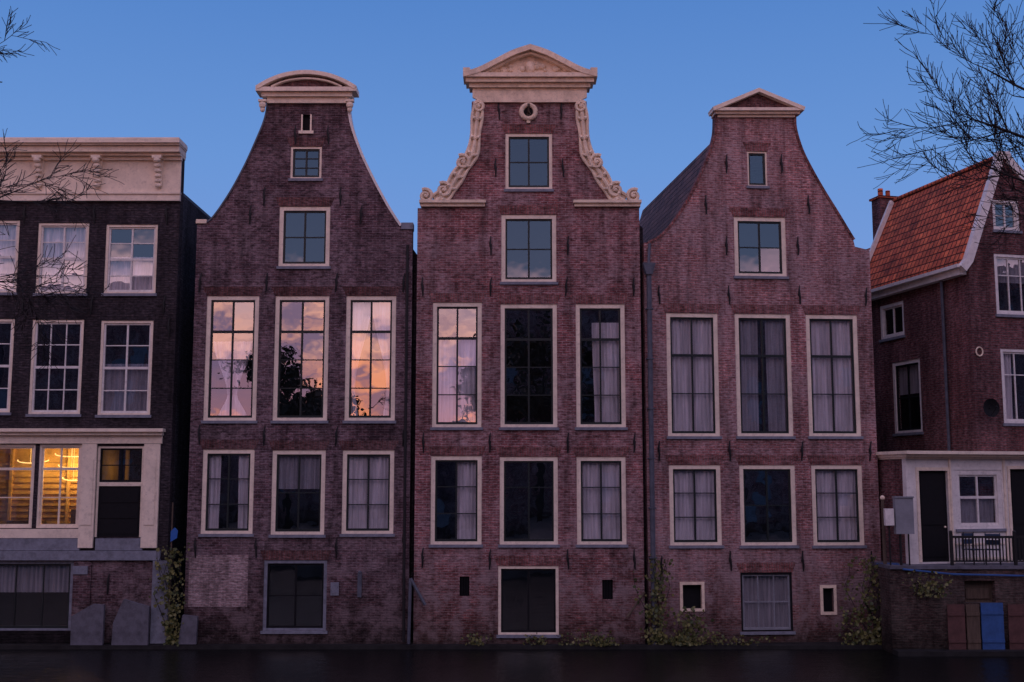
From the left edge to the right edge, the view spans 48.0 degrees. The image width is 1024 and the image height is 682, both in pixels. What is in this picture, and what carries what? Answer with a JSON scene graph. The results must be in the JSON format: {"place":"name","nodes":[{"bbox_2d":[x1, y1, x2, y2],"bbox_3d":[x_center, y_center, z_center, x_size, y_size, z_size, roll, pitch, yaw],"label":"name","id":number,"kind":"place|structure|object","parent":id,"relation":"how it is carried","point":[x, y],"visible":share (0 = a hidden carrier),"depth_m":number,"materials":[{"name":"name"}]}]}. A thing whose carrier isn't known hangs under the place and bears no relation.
{"place":"outdoors","nodes":[
{"label":"outdoors","id":0,"kind":"place"},
{"bbox_2d":[0,649,1023,681],"bbox_3d":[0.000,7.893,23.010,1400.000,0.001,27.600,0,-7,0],"label":"water","id":1,"kind":"structure","parent":0,"point":[449,665],"depth_m":31.73,"materials":[{"name":"black liquid"}]},
{"bbox_2d":[0,642,1023,655],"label":"quay ledge","id":2,"kind":"object","parent":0,"point":[839,645],"visible":0.29,"depth_m":34.81,"materials":[{"name":"stone"}]},
{"bbox_2d":[70,604,104,644],"bbox_3d":[-12.919,8.628,34.979,0.984,1.214,0.140,0,-7,0],"label":"stone slab","id":3,"kind":"object","parent":2,"relation":"on","point":[87,625],"depth_m":34.91,"materials":[{"name":"grey stone"}]},
{"bbox_2d":[111,599,149,644],"bbox_3d":[-11.603,8.555,34.988,1.097,1.361,0.140,0,-7,0],"label":"stone slab","id":4,"kind":"object","parent":2,"relation":"on","point":[131,624],"depth_m":34.91,"materials":[{"name":"grey stone"}]},
{"bbox_2d":[148,542,189,645],"bbox_3d":[-10.453,7.714,35.019,1.242,3.128,0.328,0,-7,0],"label":"ivy plant","id":5,"kind":"object","parent":2,"relation":"on","point":[173,636],"visible":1,"depth_m":35.00,"materials":[{"name":"green plant"}]},
{"bbox_2d":[167,503,177,639],"bbox_3d":[-10.364,7.102,35.129,0.225,4.280,0.085,0,-7,0],"label":"drainpipe","id":6,"kind":"object","parent":2,"relation":"on","point":[174,533],"visible":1,"depth_m":35.23,"materials":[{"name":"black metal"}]},
{"bbox_2d":[178,614,197,643],"bbox_3d":[-9.857,8.775,34.961,0.569,0.876,0.140,0,-7,0],"label":"stone slab","id":7,"kind":"object","parent":2,"relation":"on","point":[188,633],"depth_m":34.89,"materials":[{"name":"grey stone"}]},
{"bbox_2d":[407,578,425,643],"bbox_3d":[-2.907,8.249,35.127,0.588,1.989,0.101,0,-7,2],"label":"waste pipe","id":8,"kind":"object","parent":2,"relation":"on","point":[411,582],"visible":1,"depth_m":35.12,"materials":[{"name":"grey metal"}]},
{"bbox_2d":[461,630,491,645],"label":"weed plant","id":9,"kind":"object","parent":2,"relation":"on","point":[473,642],"visible":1,"depth_m":34.82,"materials":[{"name":"green plant"}]},
{"bbox_2d":[522,632,546,645],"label":"weed plant","id":10,"kind":"object","parent":2,"relation":"on","point":[540,641],"visible":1,"depth_m":34.84,"materials":[{"name":"green plant"}]},
{"bbox_2d":[557,631,607,645],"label":"weed plant","id":11,"kind":"object","parent":2,"relation":"on","point":[566,643],"visible":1,"depth_m":34.83,"materials":[{"name":"green plant"}]},
{"bbox_2d":[566,629,623,646],"bbox_3d":[2.523,8.989,34.842,1.739,0.553,0.304,0,-7,0],"label":"weed plant","id":12,"kind":"object","parent":2,"relation":"on","point":[600,643],"visible":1,"depth_m":34.79,"materials":[{"name":"green plant"}]},
{"bbox_2d":[632,553,673,644],"bbox_3d":[4.314,7.881,35.030,1.277,2.793,0.332,0,-7,0],"label":"ivy plant","id":13,"kind":"object","parent":2,"relation":"on","point":[658,634],"visible":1,"depth_m":35.00,"materials":[{"name":"green plant"}]},
{"bbox_2d":[667,606,713,646],"bbox_3d":[5.440,8.667,34.931,1.459,1.201,0.347,0,-7,0],"label":"ivy plant","id":14,"kind":"object","parent":2,"relation":"on","point":[689,624],"visible":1,"depth_m":34.91,"materials":[{"name":"green plant"}]},
{"bbox_2d":[660,630,730,645],"bbox_3d":[5.559,9.000,34.825,2.144,0.506,0.305,0,-7,0],"label":"weed plant","id":15,"kind":"object","parent":2,"relation":"on","point":[688,642],"visible":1,"depth_m":34.79,"materials":[{"name":"green plant"}]},
{"bbox_2d":[725,635,775,645],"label":"weed plant","id":16,"kind":"object","parent":2,"relation":"on","point":[751,640],"visible":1,"depth_m":34.83,"materials":[{"name":"green plant"}]},
{"bbox_2d":[835,606,876,644],"bbox_3d":[10.560,8.678,34.971,1.450,1.186,0.293,0,-7,0],"label":"ivy plant","id":17,"kind":"object","parent":2,"relation":"on","point":[858,633],"visible":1,"depth_m":34.94,"materials":[{"name":"green plant"}]},
{"bbox_2d":[947,604,965,649],"bbox_3d":[13.108,8.428,33.863,0.508,1.299,0.065,0,-7,0],"label":"board","id":18,"kind":"object","parent":2,"relation":"on","point":[956,626],"visible":1,"depth_m":33.85,"materials":[{"name":"red wood"}]},
{"bbox_2d":[965,604,980,649],"bbox_3d":[13.604,8.428,33.863,0.387,1.299,0.065,0,-7,0],"label":"board","id":19,"kind":"object","parent":2,"relation":"on","point":[973,627],"visible":1,"depth_m":33.86,"materials":[{"name":"brown wood"}]},
{"bbox_2d":[980,603,1004,649],"bbox_3d":[14.174,8.405,33.866,0.654,1.346,0.065,0,-7,0],"label":"board","id":20,"kind":"object","parent":2,"relation":"on","point":[992,625],"visible":1,"depth_m":33.86,"materials":[{"name":"blue paint"}]},
{"bbox_2d":[1007,604,1023,649],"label":"board","id":21,"kind":"object","parent":2,"relation":"on","point":[1016,624],"visible":1,"depth_m":33.86,"materials":[{"name":"red wood"}]},
{"bbox_2d":[0,0,1023,253],"label":"sky","id":22,"kind":"structure","parent":0,"point":[190,71],"materials":[{"name":"blue"}]},
{"bbox_3d":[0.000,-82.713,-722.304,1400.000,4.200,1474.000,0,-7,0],"label":"quay pavement","id":23,"kind":"structure","parent":0,"visible":0},
{"bbox_2d":[0,6,124,374],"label":"bare tree","id":24,"kind":"object","parent":23,"relation":"on","point":[11,281],"visible":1,"depth_m":12.66,"materials":[{"name":"brown plant"}]},
{"bbox_2d":[846,0,1023,253],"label":"bare tree","id":25,"kind":"object","parent":23,"relation":"on","point":[995,125],"visible":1,"depth_m":12.78,"materials":[{"name":"brown plant"}]},
{"bbox_3d":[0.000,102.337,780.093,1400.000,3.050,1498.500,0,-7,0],"label":"ground","id":26,"kind":"structure","parent":0,"visible":0},
{"bbox_2d":[0,137,210,643],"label":"canal house","id":27,"kind":"structure","parent":26,"relation":"on","point":[94,450],"depth_m":36.42,"materials":[{"name":"black brick"}]},
{"bbox_2d":[0,319,14,414],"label":"window","id":28,"kind":"structure","parent":27,"relation":"in","point":[3,411],"depth_m":36.22,"materials":[{"name":"beige paint"}]},
{"bbox_2d":[0,221,19,294],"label":"window","id":29,"kind":"structure","parent":27,"relation":"in","point":[7,268],"depth_m":36.76,"materials":[{"name":"glass"}]},
{"bbox_2d":[0,444,35,527],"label":"window","id":30,"kind":"structure","parent":27,"relation":"in","point":[2,446],"depth_m":35.80,"materials":[{"name":"beige paint"}]},
{"bbox_2d":[0,561,73,630],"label":"window","id":31,"kind":"structure","parent":27,"relation":"in","point":[15,576],"depth_m":35.53,"materials":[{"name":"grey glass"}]},
{"bbox_2d":[25,320,83,416],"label":"window","id":32,"kind":"structure","parent":27,"relation":"in","point":[31,412],"depth_m":36.20,"materials":[{"name":"beige paint"}]},
{"bbox_2d":[36,444,81,527],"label":"window","id":33,"kind":"structure","parent":27,"relation":"in","point":[40,497],"depth_m":35.78,"materials":[{"name":"beige paint"}]},
{"bbox_2d":[33,223,88,295],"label":"window","id":34,"kind":"structure","parent":27,"relation":"in","point":[59,234],"depth_m":36.75,"materials":[{"name":"glass"}]},
{"bbox_2d":[94,484,142,536],"bbox_3d":[-12.200,5.260,35.685,1.449,1.633,0.080,0,-7,0],"label":"door","id":35,"kind":"structure","parent":27,"relation":"in","point":[118,512],"depth_m":35.66,"materials":[{"name":"black paint"}]},
{"bbox_2d":[97,446,143,483],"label":"window","id":36,"kind":"structure","parent":27,"relation":"in","point":[100,448],"depth_m":35.85,"materials":[{"name":"beige paint"}]},
{"bbox_2d":[95,321,153,417],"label":"window","id":37,"kind":"structure","parent":27,"relation":"in","point":[125,392],"depth_m":36.25,"materials":[{"name":"beige paint"}]},
{"bbox_2d":[101,225,157,295],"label":"window","id":38,"kind":"structure","parent":27,"relation":"in","point":[126,276],"depth_m":36.69,"materials":[{"name":"beige paint"}]},
{"bbox_2d":[184,70,416,643],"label":"canal house","id":39,"kind":"structure","parent":26,"relation":"on","point":[301,505],"depth_m":36.34,"materials":[{"name":"brown brick"}]},
{"bbox_2d":[198,440,258,536],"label":"window","id":40,"kind":"structure","parent":39,"relation":"in","point":[213,450],"depth_m":35.84,"materials":[{"name":"glass"}]},
{"bbox_2d":[201,287,263,422],"bbox_3d":[-8.844,0.436,36.302,1.935,4.343,0.290,0,-7,0],"label":"window","id":41,"kind":"structure","parent":39,"relation":"in","point":[232,357],"depth_m":36.34,"materials":[{"name":"glass"}]},
{"bbox_2d":[260,550,331,633],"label":"window","id":42,"kind":"structure","parent":39,"relation":"in","point":[270,557],"depth_m":35.41,"materials":[{"name":"grey wood"}]},
{"bbox_2d":[268,440,329,537],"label":"window","id":43,"kind":"structure","parent":39,"relation":"in","point":[296,464],"depth_m":35.87,"materials":[{"name":"beige paint"}]},
{"bbox_2d":[270,287,333,422],"bbox_3d":[-6.646,0.431,36.263,1.987,4.343,0.210,0,-7,0],"label":"window","id":44,"kind":"structure","parent":39,"relation":"in","point":[283,294],"depth_m":36.31,"materials":[{"name":"beige paint"}]},
{"bbox_2d":[276,197,334,268],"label":"window","id":45,"kind":"structure","parent":39,"relation":"in","point":[282,201],"depth_m":36.77,"materials":[{"name":"beige paint"}]},
{"bbox_2d":[287,137,325,180],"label":"window","id":46,"kind":"structure","parent":39,"relation":"in","point":[300,141],"depth_m":37.05,"materials":[{"name":"beige paint"}]},
{"bbox_2d":[339,440,398,536],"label":"window","id":47,"kind":"structure","parent":39,"relation":"in","point":[368,465],"depth_m":35.85,"materials":[{"name":"glass"}]},
{"bbox_2d":[342,287,399,422],"bbox_3d":[-4.461,0.436,36.302,1.857,4.343,0.289,0,-7,0],"label":"window","id":48,"kind":"structure","parent":39,"relation":"in","point":[361,301],"depth_m":36.40,"materials":[{"name":"glass"}]},
{"bbox_2d":[413,44,646,643],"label":"canal house","id":49,"kind":"structure","parent":26,"relation":"on","point":[530,514],"depth_m":36.41,"materials":[{"name":"red brick"}]},
{"bbox_2d":[427,446,485,547],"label":"window","id":50,"kind":"structure","parent":49,"relation":"in","point":[468,459],"depth_m":35.80,"materials":[{"name":"glass"}]},
{"bbox_2d":[429,293,485,429],"bbox_3d":[-1.731,0.643,36.277,1.831,4.338,0.290,0,-7,0],"label":"window","id":51,"kind":"structure","parent":49,"relation":"in","point":[456,361],"depth_m":36.30,"materials":[{"name":"glass"}]},
{"bbox_2d":[501,124,555,191],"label":"window","id":52,"kind":"structure","parent":49,"relation":"in","point":[508,128],"depth_m":37.08,"materials":[{"name":"beige paint"}]},
{"bbox_2d":[497,205,559,284],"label":"window","id":53,"kind":"structure","parent":49,"relation":"in","point":[528,213],"depth_m":36.73,"materials":[{"name":"beige paint"}]},
{"bbox_2d":[495,447,561,547],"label":"window","id":54,"kind":"structure","parent":49,"relation":"in","point":[528,455],"depth_m":35.77,"materials":[{"name":"beige paint"}]},
{"bbox_2d":[494,556,562,637],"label":"window","id":55,"kind":"structure","parent":49,"relation":"in","point":[527,563],"depth_m":35.41,"materials":[{"name":"beige paint"}]},
{"bbox_2d":[497,295,560,429],"bbox_3d":[0.530,0.664,36.234,2.063,4.285,0.210,0,-7,0],"label":"window","id":56,"kind":"structure","parent":49,"relation":"in","point":[508,302],"depth_m":36.28,"materials":[{"name":"beige paint"}]},
{"bbox_2d":[571,295,627,429],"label":"window","id":57,"kind":"structure","parent":49,"relation":"in","point":[608,339],"depth_m":36.32,"materials":[{"name":"glass"}]},
{"bbox_2d":[572,447,629,547],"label":"window","id":58,"kind":"structure","parent":49,"relation":"in","point":[601,471],"depth_m":35.82,"materials":[{"name":"glass"}]},
{"bbox_2d":[626,592,645,617],"bbox_3d":[3.783,8.059,35.094,0.681,0.784,0.078,3,-8,-21],"label":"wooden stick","id":59,"kind":"object","parent":49,"relation":"on","point":[632,609],"visible":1,"depth_m":35.05,"materials":[{"name":"brown wood"}]},
{"bbox_2d":[639,88,880,644],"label":"canal house","id":60,"kind":"structure","parent":26,"relation":"on","point":[762,493],"depth_m":36.49,"materials":[{"name":"red brick"}]},
{"bbox_2d":[662,303,721,438],"bbox_3d":[5.706,0.955,36.357,1.937,4.291,0.288,1,-7,-4],"label":"window","id":61,"kind":"structure","parent":60,"relation":"in","point":[691,329],"depth_m":36.42,"materials":[{"name":"beige paint"}]},
{"bbox_2d":[664,455,724,547],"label":"window","id":62,"kind":"structure","parent":60,"relation":"in","point":[694,480],"depth_m":35.91,"materials":[{"name":"glass"}]},
{"bbox_2d":[743,142,769,188],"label":"window","id":63,"kind":"structure","parent":60,"relation":"in","point":[749,146],"depth_m":37.32,"materials":[{"name":"beige paint"}]},
{"bbox_2d":[729,207,788,278],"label":"window","id":64,"kind":"structure","parent":60,"relation":"in","point":[759,216],"depth_m":37.02,"materials":[{"name":"beige paint"}]},
{"bbox_2d":[730,304,795,438],"bbox_3d":[7.985,0.973,36.536,2.087,4.284,0.290,1,-7,-4],"label":"window","id":65,"kind":"structure","parent":60,"relation":"in","point":[776,317],"depth_m":36.60,"materials":[{"name":"beige paint"}]},
{"bbox_2d":[736,562,795,634],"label":"window","id":66,"kind":"structure","parent":60,"relation":"in","point":[766,589],"depth_m":35.72,"materials":[{"name":"white paint"}]},
{"bbox_2d":[735,455,798,547],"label":"window","id":67,"kind":"structure","parent":60,"relation":"in","point":[765,463],"depth_m":36.04,"materials":[{"name":"beige paint"}]},
{"bbox_2d":[801,305,863,438],"bbox_3d":[10.234,0.991,36.710,1.970,4.276,0.285,1,-7,-4],"label":"window","id":68,"kind":"structure","parent":60,"relation":"in","point":[832,405],"depth_m":36.77,"materials":[{"name":"beige paint"}]},
{"bbox_2d":[806,455,866,547],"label":"window","id":69,"kind":"structure","parent":60,"relation":"in","point":[836,504],"depth_m":36.26,"materials":[{"name":"glass"}]},
{"bbox_2d":[842,555,881,644],"bbox_3d":[10.851,7.908,35.058,1.534,2.743,0.309,0,-7,0],"label":"ivy plant","id":70,"kind":"object","parent":60,"relation":"attached to","point":[878,628],"visible":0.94,"depth_m":35.04,"materials":[{"name":"green plant"}]},
{"bbox_2d":[867,151,1023,522],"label":"gabled house","id":71,"kind":"structure","parent":26,"relation":"on","point":[948,325],"depth_m":38.44,"materials":[{"name":"red brick"}]},
{"bbox_2d":[879,301,904,342],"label":"window","id":72,"kind":"structure","parent":71,"relation":"in","point":[898,335],"depth_m":41.39,"materials":[{"name":"white paint"}]},
{"bbox_2d":[892,358,923,435],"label":"window","id":73,"kind":"structure","parent":71,"relation":"in","point":[909,370],"depth_m":40.37,"materials":[{"name":"white paint"}]},
{"bbox_2d":[992,199,1022,233],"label":"window","id":74,"kind":"structure","parent":71,"relation":"in","point":[996,228],"depth_m":37.69,"materials":[{"name":"white paint"}]},
{"bbox_2d":[994,253,1023,317],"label":"window","id":75,"kind":"structure","parent":71,"relation":"in","point":[1009,268],"depth_m":37.54,"materials":[{"name":"white paint"}]},
{"bbox_2d":[1000,348,1023,425],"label":"window","id":76,"kind":"structure","parent":71,"relation":"in","point":[1005,353],"depth_m":37.05,"materials":[{"name":"white paint"}]},
{"bbox_2d":[871,561,1023,653],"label":"quay wall","id":77,"kind":"structure","parent":26,"relation":"on","point":[910,620],"depth_m":34.11,"materials":[{"name":"brick"}]},
{"bbox_2d":[880,495,886,563],"bbox_3d":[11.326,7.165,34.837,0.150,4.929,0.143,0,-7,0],"label":"post","id":78,"kind":"object","parent":77,"relation":"on","point":[882,497],"visible":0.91,"depth_m":34.96,"materials":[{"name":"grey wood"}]},
{"bbox_2d":[883,496,914,564],"bbox_3d":[11.620,5.688,34.449,0.862,2.039,0.270,0,-7,0],"label":"utility box","id":79,"kind":"object","parent":77,"relation":"on","point":[899,516],"visible":1,"depth_m":34.41,"materials":[{"name":"grey metal"}]},
{"bbox_2d":[902,569,952,597],"bbox_3d":[12.308,7.202,33.946,1.473,0.932,0.328,0,-7,0],"label":"weed plant","id":80,"kind":"object","parent":77,"relation":"attached to","point":[921,589],"visible":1,"depth_m":33.92,"materials":[{"name":"green plant"}]},
{"bbox_2d":[876,451,1023,563],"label":"annex","id":81,"kind":"object","parent":77,"relation":"on","point":[929,482],"visible":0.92,"depth_m":35.45,"materials":[{"name":"white paint"}]},
{"bbox_2d":[919,471,948,561],"bbox_3d":[12.907,5.369,35.195,0.979,2.754,0.123,2,-7,-14],"label":"door","id":82,"kind":"structure","parent":81,"relation":"in","point":[932,484],"depth_m":35.20,"materials":[{"name":"black paint"}]},
{"bbox_2d":[954,470,1006,531],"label":"window","id":83,"kind":"structure","parent":81,"relation":"in","point":[973,513],"depth_m":35.67,"materials":[{"name":"white paint"}]},
{"bbox_2d":[1010,469,1023,559],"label":"door","id":84,"kind":"structure","parent":81,"relation":"in","point":[1016,475],"depth_m":35.95,"materials":[{"name":"black paint"}]},
{"bbox_2d":[876,563,1023,576],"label":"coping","id":85,"kind":"object","parent":77,"relation":"on","point":[963,574],"visible":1,"depth_m":34.05,"materials":[{"name":"grey stone"}]},
{"bbox_2d":[961,532,984,564],"bbox_3d":[13.959,6.276,34.767,0.440,0.950,0.450,3,-8,-23],"label":"chair","id":86,"kind":"object","parent":77,"relation":"on","point":[967,534],"visible":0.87,"depth_m":34.95,"materials":[{"name":"blue paint"}]},
{"bbox_2d":[949,530,1023,564],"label":"terrace railing","id":87,"kind":"object","parent":77,"relation":"on","point":[1014,547],"visible":1,"depth_m":34.34,"materials":[{"name":"metal"}]},
{"bbox_2d":[984,533,1001,564],"bbox_3d":[14.508,6.264,34.671,0.440,0.950,0.450,-2,-7,19],"label":"chair","id":88,"kind":"object","parent":77,"relation":"on","point":[985,534],"visible":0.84,"depth_m":34.51,"materials":[{"name":"blue paint"}]}
]}

